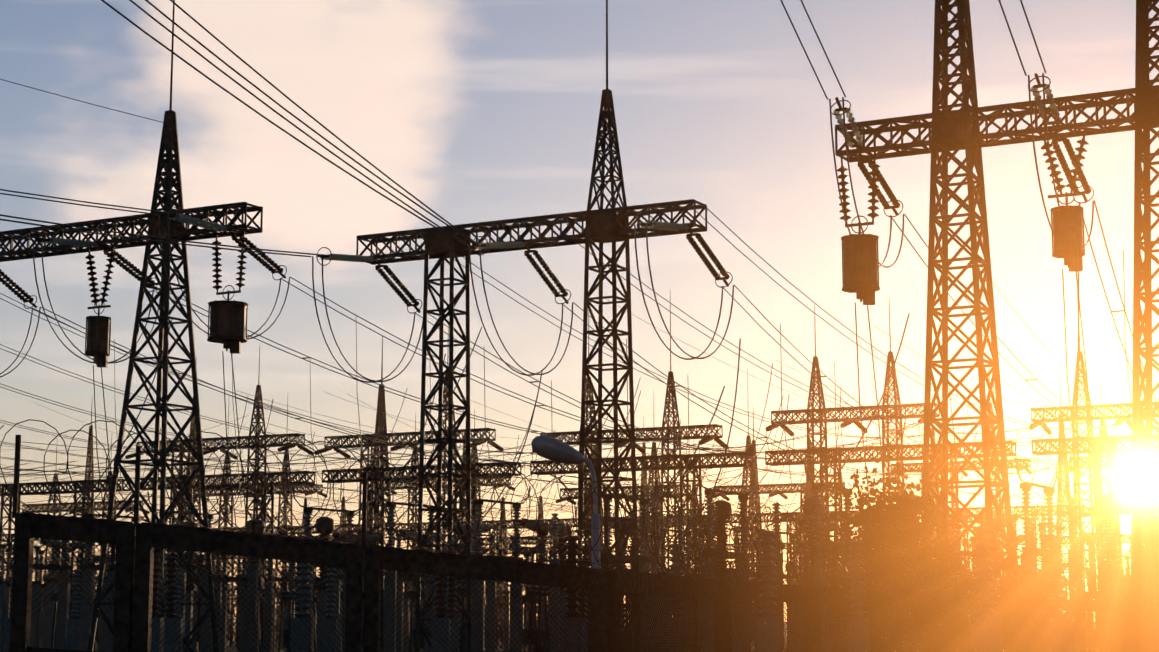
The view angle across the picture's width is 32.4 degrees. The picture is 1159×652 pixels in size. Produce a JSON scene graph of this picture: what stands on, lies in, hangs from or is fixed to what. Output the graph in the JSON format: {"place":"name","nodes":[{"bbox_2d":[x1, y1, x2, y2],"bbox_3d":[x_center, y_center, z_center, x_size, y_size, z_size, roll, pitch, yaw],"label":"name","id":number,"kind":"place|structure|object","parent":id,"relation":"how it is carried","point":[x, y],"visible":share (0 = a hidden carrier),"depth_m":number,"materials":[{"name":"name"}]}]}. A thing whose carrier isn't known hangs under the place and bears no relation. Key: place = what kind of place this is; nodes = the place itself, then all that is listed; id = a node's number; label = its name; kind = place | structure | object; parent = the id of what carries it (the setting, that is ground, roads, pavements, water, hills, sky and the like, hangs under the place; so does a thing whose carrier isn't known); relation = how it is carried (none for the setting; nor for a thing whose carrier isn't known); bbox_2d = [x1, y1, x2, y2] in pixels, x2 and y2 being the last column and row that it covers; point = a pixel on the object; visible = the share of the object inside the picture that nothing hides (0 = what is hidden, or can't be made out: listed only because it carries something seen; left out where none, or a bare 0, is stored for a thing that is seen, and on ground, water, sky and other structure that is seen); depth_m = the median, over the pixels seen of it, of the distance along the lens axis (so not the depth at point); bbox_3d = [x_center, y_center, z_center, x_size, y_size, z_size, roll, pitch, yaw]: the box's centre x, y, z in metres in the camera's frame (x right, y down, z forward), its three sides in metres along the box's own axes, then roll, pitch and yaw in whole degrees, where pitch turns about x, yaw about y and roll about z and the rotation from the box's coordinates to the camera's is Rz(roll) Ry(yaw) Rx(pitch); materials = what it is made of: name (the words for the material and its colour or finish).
{"place":"outdoors","nodes":[
{"label":"outdoors","id":0,"kind":"place"},
{"bbox_2d":[0,419,1143,602],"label":"concertina fence","id":1,"kind":"object","parent":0,"point":[679,539],"visible":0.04,"depth_m":22.75,"materials":[{"name":"grey metal"}]},
{"bbox_2d":[0,292,1158,651],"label":"steel gantries","id":2,"kind":"object","parent":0,"point":[376,446],"depth_m":89.31,"materials":[{"name":"grey metal"}]},
{"bbox_2d":[0,0,1158,636],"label":"conductors","id":3,"kind":"structure","parent":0,"point":[724,450],"depth_m":49.75,"materials":[{"name":"metal"}]},
{"bbox_2d":[0,0,1158,651],"label":"sky","id":4,"kind":"structure","parent":0,"point":[53,145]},
{"bbox_2d":[30,536,1146,651],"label":"chainlink fence","id":5,"kind":"object","parent":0,"point":[1038,625],"visible":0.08,"depth_m":22.49,"materials":[{"name":"grey metal"}]},
{"bbox_2d":[42,622,1145,651],"bbox_3d":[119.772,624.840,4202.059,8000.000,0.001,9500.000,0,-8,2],"label":"ground","id":6,"kind":"structure","parent":0,"point":[276,650],"depth_m":127.35,"materials":[{"name":"black plant"}]},
{"bbox_2d":[531,435,599,568],"bbox_3d":[-0.161,3.330,23.195,0.860,4.116,0.270,4,-9,-23],"label":"street lamp","id":7,"kind":"object","parent":6,"relation":"on","point":[548,447],"depth_m":23.37,"materials":[{"name":"grey metal"}]},
{"bbox_2d":[9,435,1144,651],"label":"fence frame","id":8,"kind":"object","parent":6,"relation":"on","point":[601,591],"visible":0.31,"depth_m":21.76,"materials":[{"name":"grey metal"}]},
{"bbox_2d":[0,0,1158,651],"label":"steel gantries","id":9,"kind":"object","parent":6,"relation":"on","point":[948,132],"depth_m":42.65,"materials":[{"name":"grey metal"}]},
{"bbox_2d":[43,84,1060,262],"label":"glass insulators","id":10,"kind":"object","parent":9,"relation":"attached to","point":[201,223],"depth_m":42.72,"materials":[{"name":"white glass"}]},
{"bbox_2d":[0,138,1131,617],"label":"porcelain insulators","id":11,"kind":"object","parent":9,"relation":"hanging from","point":[568,552],"depth_m":45.79,"materials":[{"name":"brown"}]},
{"bbox_2d":[43,208,1158,590],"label":"line traps and tanks","id":12,"kind":"object","parent":9,"relation":"on","point":[1111,506],"depth_m":45.59,"materials":[{"name":"metal"}]},
{"bbox_2d":[0,549,1158,651],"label":"concrete posts","id":13,"kind":"object","parent":6,"relation":"on","point":[987,637],"depth_m":50.91,"materials":[{"name":"grey concrete"}]},
{"bbox_2d":[0,488,1158,618],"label":"grey apparatus insulators","id":14,"kind":"object","parent":13,"relation":"on","point":[984,560],"depth_m":46.17,"materials":[{"name":"grey ceramic"}]},
{"bbox_2d":[298,0,1158,651],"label":"lens veil card","id":15,"kind":"object","parent":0,"point":[710,304],"visible":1,"depth_m":3.00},
{"bbox_2d":[814,557,958,651],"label":"tree","id":16,"kind":"object","parent":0,"point":[922,638],"depth_m":32.26,"materials":[{"name":"plant"}]},
{"bbox_2d":[825,454,972,651],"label":"tree","id":17,"kind":"object","parent":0,"point":[906,549],"depth_m":30.28,"materials":[{"name":"plant"}]},
{"bbox_2d":[921,546,1005,651],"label":"tree","id":18,"kind":"object","parent":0,"point":[959,642],"depth_m":33.12,"materials":[{"name":"plant"}]}
]}

